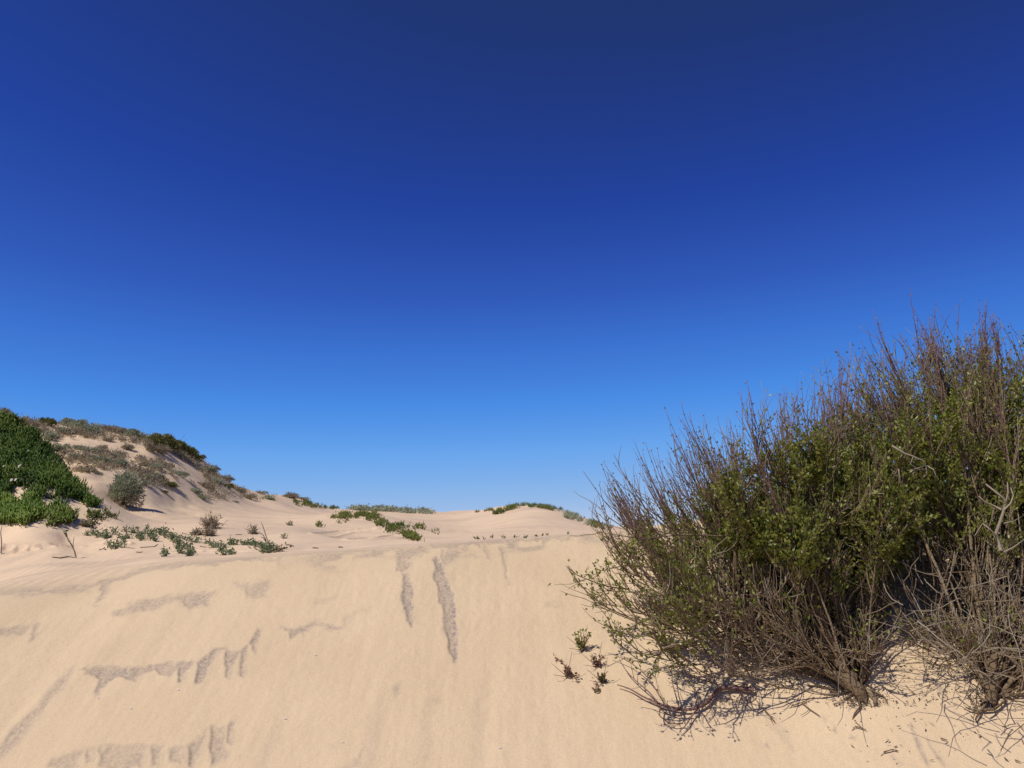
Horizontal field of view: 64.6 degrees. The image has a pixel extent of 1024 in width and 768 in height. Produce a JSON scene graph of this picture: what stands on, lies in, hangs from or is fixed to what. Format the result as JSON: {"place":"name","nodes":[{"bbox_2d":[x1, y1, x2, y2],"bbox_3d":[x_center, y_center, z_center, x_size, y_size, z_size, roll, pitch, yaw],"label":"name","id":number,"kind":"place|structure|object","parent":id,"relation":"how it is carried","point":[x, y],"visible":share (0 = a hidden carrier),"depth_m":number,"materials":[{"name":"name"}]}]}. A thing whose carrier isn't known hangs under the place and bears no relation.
{"place":"outdoors","nodes":[
{"label":"outdoors","id":0,"kind":"place"},
{"bbox_2d":[0,417,1023,767],"bbox_3d":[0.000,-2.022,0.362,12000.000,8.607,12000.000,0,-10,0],"label":"sand dune","id":1,"kind":"structure","parent":0,"point":[370,645],"depth_m":6.32,"materials":[{"name":"beige sand"}]},
{"bbox_2d":[0,404,10,412],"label":"dune shrub","id":2,"kind":"object","parent":1,"relation":"on","point":[6,409],"visible":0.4,"depth_m":20.81,"materials":[{"name":"grey plant"}]},
{"bbox_2d":[0,478,15,493],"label":"ice plant","id":3,"kind":"object","parent":1,"relation":"on","point":[6,485],"visible":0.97,"depth_m":18.07,"materials":[{"name":"green plant"}]},
{"bbox_2d":[0,489,48,527],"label":"ice plant","id":4,"kind":"object","parent":1,"relation":"on","point":[26,509],"visible":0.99,"depth_m":17.03,"materials":[{"name":"green plant"}]},
{"bbox_2d":[27,418,41,426],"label":"dune shrub","id":5,"kind":"object","parent":1,"relation":"on","point":[33,422],"visible":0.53,"depth_m":32.16,"materials":[{"name":"plant"}]},
{"bbox_2d":[22,481,49,497],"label":"ice plant","id":6,"kind":"object","parent":1,"relation":"on","point":[40,488],"visible":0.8,"depth_m":18.01,"materials":[{"name":"green plant"}]},
{"bbox_2d":[30,423,46,432],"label":"dune shrub","id":7,"kind":"object","parent":1,"relation":"on","point":[41,429],"visible":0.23,"depth_m":31.18,"materials":[{"name":"plant"}]},
{"bbox_2d":[37,417,58,426],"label":"dune shrub","id":8,"kind":"object","parent":1,"relation":"on","point":[52,421],"visible":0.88,"depth_m":34.08,"materials":[{"name":"green plant"}]},
{"bbox_2d":[40,428,60,440],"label":"dune shrub","id":9,"kind":"object","parent":1,"relation":"on","point":[50,435],"visible":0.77,"depth_m":30.09,"materials":[{"name":"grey plant"}]},
{"bbox_2d":[0,409,103,507],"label":"ice plant","id":10,"kind":"object","parent":1,"relation":"on","point":[28,455],"visible":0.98,"depth_m":18.99,"materials":[{"name":"green plant"}]},
{"bbox_2d":[38,498,80,527],"bbox_3d":[-9.655,2.743,17.286,0.783,0.728,1.320,4,-11,-21],"label":"ice plant","id":11,"kind":"object","parent":1,"relation":"on","point":[58,512],"visible":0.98,"depth_m":17.16,"materials":[{"name":"green plant"}]},
{"bbox_2d":[51,442,71,452],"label":"dune shrub","id":12,"kind":"object","parent":1,"relation":"on","point":[66,445],"visible":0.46,"depth_m":28.29,"materials":[{"name":"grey plant"}]},
{"bbox_2d":[56,427,73,433],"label":"dune shrub","id":13,"kind":"object","parent":1,"relation":"on","point":[62,429],"visible":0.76,"depth_m":32.87,"materials":[{"name":"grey plant"}]},
{"bbox_2d":[58,417,73,425],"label":"dune shrub","id":14,"kind":"object","parent":1,"relation":"on","point":[63,421],"visible":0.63,"depth_m":36.49,"materials":[{"name":"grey plant"}]},
{"bbox_2d":[63,530,76,557],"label":"dry stalk","id":15,"kind":"object","parent":1,"relation":"on","point":[65,534],"visible":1,"depth_m":14.37,"materials":[{"name":"plant"}]},
{"bbox_2d":[66,417,88,428],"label":"dune shrub","id":16,"kind":"object","parent":1,"relation":"on","point":[78,423],"visible":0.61,"depth_m":35.84,"materials":[{"name":"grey plant"}]},
{"bbox_2d":[70,444,88,451],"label":"dune shrub","id":17,"kind":"object","parent":1,"relation":"on","point":[78,447],"visible":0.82,"depth_m":29.19,"materials":[{"name":"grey plant"}]},
{"bbox_2d":[73,428,86,434],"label":"dune shrub","id":18,"kind":"object","parent":1,"relation":"on","point":[81,430],"visible":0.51,"depth_m":33.29,"materials":[{"name":"plant"}]},
{"bbox_2d":[70,465,95,472],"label":"dune shrub","id":19,"kind":"object","parent":1,"relation":"on","point":[81,466],"visible":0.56,"depth_m":25.30,"materials":[{"name":"plant"}]},
{"bbox_2d":[79,519,92,526],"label":"dry tuft","id":20,"kind":"object","parent":1,"relation":"on","point":[85,522],"visible":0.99,"depth_m":17.23,"materials":[{"name":"plant"}]},
{"bbox_2d":[82,529,92,535],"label":"beach plant","id":21,"kind":"object","parent":1,"relation":"on","point":[87,534],"visible":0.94,"depth_m":16.75,"materials":[{"name":"green plant"}]},
{"bbox_2d":[80,422,102,434],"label":"dune shrub","id":22,"kind":"object","parent":1,"relation":"on","point":[94,427],"visible":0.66,"depth_m":34.36,"materials":[{"name":"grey plant"}]},
{"bbox_2d":[82,515,100,527],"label":"ice plant","id":23,"kind":"object","parent":1,"relation":"on","point":[91,522],"visible":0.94,"depth_m":17.39,"materials":[{"name":"green plant"}]},
{"bbox_2d":[86,446,100,452],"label":"dune shrub","id":24,"kind":"object","parent":1,"relation":"on","point":[94,448],"visible":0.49,"depth_m":29.83,"materials":[{"name":"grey plant"}]},
{"bbox_2d":[84,507,110,520],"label":"ice plant","id":25,"kind":"object","parent":1,"relation":"on","point":[92,513],"visible":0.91,"depth_m":17.85,"materials":[{"name":"green plant"}]},
{"bbox_2d":[88,454,114,462],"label":"dune shrub","id":26,"kind":"object","parent":1,"relation":"on","point":[102,457],"visible":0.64,"depth_m":27.74,"materials":[{"name":"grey plant"}]},
{"bbox_2d":[90,526,118,538],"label":"beach plant","id":27,"kind":"object","parent":1,"relation":"on","point":[105,535],"visible":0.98,"depth_m":16.80,"materials":[{"name":"green plant"}]},
{"bbox_2d":[100,424,110,430],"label":"dune shrub","id":28,"kind":"object","parent":1,"relation":"on","point":[105,425],"visible":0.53,"depth_m":36.14,"materials":[{"name":"plant"}]},
{"bbox_2d":[101,436,113,441],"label":"dune shrub","id":29,"kind":"object","parent":1,"relation":"on","point":[108,438],"visible":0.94,"depth_m":32.97,"materials":[{"name":"plant"}]},
{"bbox_2d":[102,507,119,519],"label":"ice plant","id":30,"kind":"object","parent":1,"relation":"on","point":[108,513],"visible":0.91,"depth_m":18.12,"materials":[{"name":"green plant"}]},
{"bbox_2d":[104,535,127,549],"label":"beach plant","id":31,"kind":"object","parent":1,"relation":"on","point":[116,545],"visible":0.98,"depth_m":15.40,"materials":[{"name":"green plant"}]},
{"bbox_2d":[106,425,128,432],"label":"dune shrub","id":32,"kind":"object","parent":1,"relation":"on","point":[118,428],"visible":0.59,"depth_m":36.20,"materials":[{"name":"plant"}]},
{"bbox_2d":[106,458,130,466],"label":"dune shrub","id":33,"kind":"object","parent":1,"relation":"on","point":[123,461],"visible":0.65,"depth_m":27.95,"materials":[{"name":"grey plant"}]},
{"bbox_2d":[116,526,132,538],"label":"beach plant","id":34,"kind":"object","parent":1,"relation":"on","point":[125,529],"visible":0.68,"depth_m":16.53,"materials":[{"name":"green plant"}]},
{"bbox_2d":[105,470,145,509],"bbox_3d":[-10.611,2.923,22.281,1.157,1.172,1.029,0,-10,0],"label":"grey bush","id":35,"kind":"object","parent":1,"relation":"on","point":[125,489],"visible":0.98,"depth_m":22.12,"materials":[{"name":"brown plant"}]},
{"bbox_2d":[120,441,134,450],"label":"dune shrub","id":36,"kind":"object","parent":1,"relation":"on","point":[128,447],"visible":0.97,"depth_m":32.64,"materials":[{"name":"plant"}]},
{"bbox_2d":[122,428,149,437],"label":"dune shrub","id":37,"kind":"object","parent":1,"relation":"on","point":[131,431],"visible":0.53,"depth_m":35.58,"materials":[{"name":"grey plant"}]},
{"bbox_2d":[128,525,146,540],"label":"beach plant","id":38,"kind":"object","parent":1,"relation":"on","point":[140,536],"visible":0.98,"depth_m":16.66,"materials":[{"name":"green plant"}]},
{"bbox_2d":[137,461,150,466],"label":"dune shrub","id":39,"kind":"object","parent":1,"relation":"on","point":[145,464],"visible":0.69,"depth_m":29.84,"materials":[{"name":"green plant"}]},
{"bbox_2d":[141,480,152,485],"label":"dune shrub","id":40,"kind":"object","parent":1,"relation":"on","point":[146,482],"visible":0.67,"depth_m":26.52,"materials":[{"name":"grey plant"}]},
{"bbox_2d":[21,414,277,500],"bbox_3d":[-17.241,4.252,40.908,8.955,3.984,33.358,2,-10,-9],"label":"dry scrub","id":41,"kind":"object","parent":1,"relation":"on","point":[140,470],"visible":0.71,"depth_m":31.35,"materials":[{"name":"plant"}]},
{"bbox_2d":[140,524,158,540],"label":"beach plant","id":42,"kind":"object","parent":1,"relation":"on","point":[151,535],"visible":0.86,"depth_m":16.63,"materials":[{"name":"green plant"}]},
{"bbox_2d":[143,439,155,452],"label":"dune shrub","id":43,"kind":"object","parent":1,"relation":"on","point":[150,445],"visible":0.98,"depth_m":33.31,"materials":[{"name":"plant"}]},
{"bbox_2d":[141,433,170,446],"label":"dune shrub","id":44,"kind":"object","parent":1,"relation":"on","point":[157,438],"visible":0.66,"depth_m":34.92,"materials":[{"name":"green plant"}]},
{"bbox_2d":[148,462,163,468],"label":"dune shrub","id":45,"kind":"object","parent":1,"relation":"on","point":[154,464],"visible":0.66,"depth_m":29.70,"materials":[{"name":"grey plant"}]},
{"bbox_2d":[154,442,171,455],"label":"dune shrub","id":46,"kind":"object","parent":1,"relation":"on","point":[162,449],"visible":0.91,"depth_m":33.82,"materials":[{"name":"plant"}]},
{"bbox_2d":[159,544,171,556],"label":"beach plant","id":47,"kind":"object","parent":1,"relation":"on","point":[164,552],"visible":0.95,"depth_m":12.81,"materials":[{"name":"green plant"}]},
{"bbox_2d":[154,523,184,544],"bbox_3d":[-7.204,3.139,16.942,0.396,0.517,2.405,6,-12,-32],"label":"beach plant","id":48,"kind":"object","parent":1,"relation":"on","point":[174,538],"visible":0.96,"depth_m":16.78,"materials":[{"name":"green plant"}]},
{"bbox_2d":[161,433,184,451],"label":"dune shrub","id":49,"kind":"object","parent":1,"relation":"on","point":[171,440],"visible":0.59,"depth_m":36.45,"materials":[{"name":"green plant"}]},
{"bbox_2d":[166,481,181,487],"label":"dune shrub","id":50,"kind":"object","parent":1,"relation":"on","point":[173,484],"visible":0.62,"depth_m":28.43,"materials":[{"name":"green plant"}]},
{"bbox_2d":[174,470,189,477],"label":"dune shrub","id":51,"kind":"object","parent":1,"relation":"on","point":[183,474],"visible":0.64,"depth_m":31.18,"materials":[{"name":"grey plant"}]},
{"bbox_2d":[176,440,191,448],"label":"dune shrub","id":52,"kind":"object","parent":1,"relation":"on","point":[183,444],"visible":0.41,"depth_m":38.14,"materials":[{"name":"green plant"}]},
{"bbox_2d":[178,532,190,539],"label":"beach plant","id":53,"kind":"object","parent":1,"relation":"on","point":[185,537],"visible":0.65,"depth_m":16.76,"materials":[{"name":"green plant"}]},
{"bbox_2d":[174,541,196,555],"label":"beach plant","id":54,"kind":"object","parent":1,"relation":"on","point":[188,552],"visible":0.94,"depth_m":14.10,"materials":[{"name":"green plant"}]},
{"bbox_2d":[183,446,200,457],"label":"dune shrub","id":55,"kind":"object","parent":1,"relation":"on","point":[191,450],"visible":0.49,"depth_m":38.48,"materials":[{"name":"green plant"}]},
{"bbox_2d":[185,535,201,542],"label":"beach plant","id":56,"kind":"object","parent":1,"relation":"on","point":[195,539],"visible":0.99,"depth_m":16.39,"materials":[{"name":"green plant"}]},
{"bbox_2d":[189,526,203,535],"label":"dry tuft","id":57,"kind":"object","parent":1,"relation":"on","point":[196,532],"visible":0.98,"depth_m":17.39,"materials":[{"name":"plant"}]},
{"bbox_2d":[190,488,202,492],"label":"dune shrub","id":58,"kind":"object","parent":1,"relation":"on","point":[197,490],"visible":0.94,"depth_m":29.98,"materials":[{"name":"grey plant"}]},
{"bbox_2d":[193,454,205,462],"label":"dune shrub","id":59,"kind":"object","parent":1,"relation":"on","point":[201,458],"visible":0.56,"depth_m":39.12,"materials":[{"name":"green plant"}]},
{"bbox_2d":[197,492,207,499],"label":"dune shrub","id":60,"kind":"object","parent":1,"relation":"on","point":[201,496],"visible":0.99,"depth_m":29.63,"materials":[{"name":"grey plant"}]},
{"bbox_2d":[197,478,220,489],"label":"dune shrub","id":61,"kind":"object","parent":1,"relation":"on","point":[206,484],"visible":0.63,"depth_m":33.01,"materials":[{"name":"plant"}]},
{"bbox_2d":[202,465,216,472],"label":"dune shrub","id":62,"kind":"object","parent":1,"relation":"on","point":[213,468],"visible":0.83,"depth_m":38.40,"materials":[{"name":"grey plant"}]},
{"bbox_2d":[201,537,219,547],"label":"beach plant","id":63,"kind":"object","parent":1,"relation":"on","point":[211,544],"visible":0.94,"depth_m":15.55,"materials":[{"name":"green plant"}]},
{"bbox_2d":[202,526,219,536],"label":"dry tuft","id":64,"kind":"object","parent":1,"relation":"on","point":[208,532],"visible":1,"depth_m":17.24,"materials":[{"name":"plant"}]},
{"bbox_2d":[196,510,227,529],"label":"dry tuft","id":65,"kind":"object","parent":1,"relation":"on","point":[211,522],"visible":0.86,"depth_m":18.40,"materials":[{"name":"plant"}]},
{"bbox_2d":[212,476,223,485],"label":"dune shrub","id":66,"kind":"object","parent":1,"relation":"on","point":[220,481],"visible":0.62,"depth_m":36.78,"materials":[{"name":"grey plant"}]},
{"bbox_2d":[212,539,228,555],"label":"beach plant","id":67,"kind":"object","parent":1,"relation":"on","point":[221,549],"visible":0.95,"depth_m":14.39,"materials":[{"name":"green plant"}]},
{"bbox_2d":[222,474,234,482],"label":"dune shrub","id":68,"kind":"object","parent":1,"relation":"on","point":[230,478],"visible":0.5,"depth_m":44.09,"materials":[{"name":"green plant"}]},
{"bbox_2d":[224,483,234,488],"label":"dune shrub","id":69,"kind":"object","parent":1,"relation":"on","point":[230,486],"visible":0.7,"depth_m":39.32,"materials":[{"name":"green plant"}]},
{"bbox_2d":[224,545,236,554],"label":"beach plant","id":70,"kind":"object","parent":1,"relation":"on","point":[231,551],"visible":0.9,"depth_m":12.24,"materials":[{"name":"green plant"}]},
{"bbox_2d":[227,535,240,544],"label":"beach plant","id":71,"kind":"object","parent":1,"relation":"on","point":[231,542],"visible":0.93,"depth_m":15.73,"materials":[{"name":"green plant"}]},
{"bbox_2d":[233,486,247,492],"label":"dune shrub","id":72,"kind":"object","parent":1,"relation":"on","point":[240,489],"visible":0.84,"depth_m":42.80,"materials":[{"name":"green plant"}]},
{"bbox_2d":[245,493,255,499],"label":"dune shrub","id":73,"kind":"object","parent":1,"relation":"on","point":[251,496],"visible":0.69,"depth_m":41.45,"materials":[{"name":"plant"}]},
{"bbox_2d":[244,525,259,533],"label":"dry tuft","id":74,"kind":"object","parent":1,"relation":"on","point":[253,531],"visible":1,"depth_m":17.83,"materials":[{"name":"brown plant"}]},
{"bbox_2d":[238,537,276,553],"bbox_3d":[-4.159,2.650,13.365,0.406,0.244,5.088,4,-11,-22],"label":"beach plant","id":75,"kind":"object","parent":1,"relation":"on","point":[264,547],"visible":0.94,"depth_m":12.77,"materials":[{"name":"green plant"}]},
{"bbox_2d":[260,522,268,544],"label":"dry stalk","id":76,"kind":"object","parent":1,"relation":"on","point":[263,537],"visible":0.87,"depth_m":12.74,"materials":[{"name":"plant"}]},
{"bbox_2d":[263,494,275,500],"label":"dune shrub","id":77,"kind":"object","parent":1,"relation":"on","point":[269,497],"visible":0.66,"depth_m":45.21,"materials":[{"name":"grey plant"}]},
{"bbox_2d":[272,542,291,552],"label":"beach plant","id":78,"kind":"object","parent":1,"relation":"on","point":[277,548],"visible":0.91,"depth_m":11.13,"materials":[{"name":"green plant"}]},
{"bbox_2d":[281,489,300,499],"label":"dune shrub","id":79,"kind":"object","parent":1,"relation":"on","point":[293,495],"visible":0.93,"depth_m":56.66,"materials":[{"name":"green plant"}]},
{"bbox_2d":[293,498,339,508],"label":"ice plant","id":80,"kind":"object","parent":1,"relation":"on","point":[307,503],"visible":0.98,"depth_m":56.99,"materials":[{"name":"green plant"}]},
{"bbox_2d":[315,520,325,526],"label":"ice plant","id":81,"kind":"object","parent":1,"relation":"on","point":[318,523],"visible":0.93,"depth_m":20.87,"materials":[{"name":"green plant"}]},
{"bbox_2d":[330,508,424,541],"bbox_3d":[-3.016,3.303,19.556,1.740,0.978,14.357,3,-11,-18],"label":"ice plant","id":82,"kind":"object","parent":1,"relation":"on","point":[412,535],"visible":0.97,"depth_m":22.94,"materials":[{"name":"green plant"}]},
{"bbox_2d":[346,503,435,513],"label":"ridge scrub","id":83,"kind":"object","parent":1,"relation":"on","point":[405,509],"visible":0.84,"depth_m":67.85,"materials":[{"name":"green plant"}]},
{"bbox_2d":[395,521,409,527],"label":"ice plant","id":84,"kind":"object","parent":1,"relation":"on","point":[401,524],"visible":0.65,"depth_m":22.68,"materials":[{"name":"green plant"}]},
{"bbox_2d":[412,521,426,529],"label":"ice plant","id":85,"kind":"object","parent":1,"relation":"on","point":[417,525],"visible":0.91,"depth_m":24.89,"materials":[{"name":"green plant"}]},
{"bbox_2d":[475,506,501,512],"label":"ice plant","id":86,"kind":"object","parent":1,"relation":"on","point":[489,508],"visible":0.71,"depth_m":51.91,"materials":[{"name":"green plant"}]},
{"bbox_2d":[492,501,564,514],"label":"ice plant","id":87,"kind":"object","parent":1,"relation":"on","point":[515,505],"visible":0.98,"depth_m":47.71,"materials":[{"name":"green plant"}]},
{"bbox_2d":[551,653,571,677],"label":"small plant","id":88,"kind":"object","parent":1,"relation":"on","point":[567,671],"visible":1,"depth_m":6.07,"materials":[{"name":"brown plant"}]},
{"bbox_2d":[553,653,579,681],"bbox_3d":[0.417,2.156,6.154,0.069,0.193,0.311,6,-12,-30],"label":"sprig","id":89,"kind":"object","parent":1,"relation":"on","point":[569,670],"visible":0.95,"depth_m":6.08,"materials":[{"name":"plant"}]},
{"bbox_2d":[562,509,594,525],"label":"ice plant","id":90,"kind":"object","parent":1,"relation":"on","point":[573,514],"visible":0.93,"depth_m":42.30,"materials":[{"name":"green plant"}]},
{"bbox_2d":[567,625,591,650],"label":"small plant","id":91,"kind":"object","parent":1,"relation":"on","point":[580,645],"visible":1,"depth_m":6.35,"materials":[{"name":"green plant"}]},
{"bbox_2d":[581,644,604,666],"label":"small plant","id":92,"kind":"object","parent":1,"relation":"on","point":[596,661],"visible":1,"depth_m":6.16,"materials":[{"name":"plant"}]},
{"bbox_2d":[591,677,599,692],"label":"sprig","id":93,"kind":"object","parent":1,"relation":"on","point":[595,689],"visible":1,"depth_m":5.93,"materials":[{"name":"plant"}]},
{"bbox_2d":[588,657,607,683],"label":"small plant","id":94,"kind":"object","parent":1,"relation":"on","point":[601,678],"visible":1,"depth_m":5.99,"materials":[{"name":"green plant"}]},
{"bbox_2d":[589,518,611,528],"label":"ice plant","id":95,"kind":"object","parent":1,"relation":"on","point":[596,526],"visible":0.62,"depth_m":39.73,"materials":[{"name":"green plant"}]},
{"bbox_2d":[548,341,971,731],"bbox_3d":[2.106,0.994,6.631,3.676,3.076,2.729,0,-10,0],"label":"willow shrub","id":96,"kind":"object","parent":1,"relation":"on","point":[819,513],"visible":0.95,"depth_m":5.94,"materials":[{"name":"green plant"}]},
{"bbox_2d":[779,696,813,707],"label":"dry twig","id":97,"kind":"object","parent":1,"relation":"on","point":[793,702],"visible":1,"depth_m":5.59,"materials":[{"name":"brown wood"}]},
{"bbox_2d":[797,696,819,715],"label":"dry twig","id":98,"kind":"object","parent":1,"relation":"on","point":[807,707],"visible":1,"depth_m":5.53,"materials":[{"name":"brown wood"}]},
{"bbox_2d":[684,542,1023,761],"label":"leaf litter","id":99,"kind":"object","parent":1,"relation":"on","point":[876,695],"visible":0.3,"depth_m":5.54,"materials":[{"name":"brown plant"}]},
{"bbox_2d":[832,292,1023,749],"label":"willow shrub","id":100,"kind":"object","parent":1,"relation":"on","point":[981,427],"visible":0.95,"depth_m":6.12,"materials":[{"name":"plant"}]},
{"bbox_2d":[0,0,1023,525],"label":"sky","id":101,"kind":"structure","parent":0,"point":[438,255],"materials":[{"name":"blue"}]}
]}

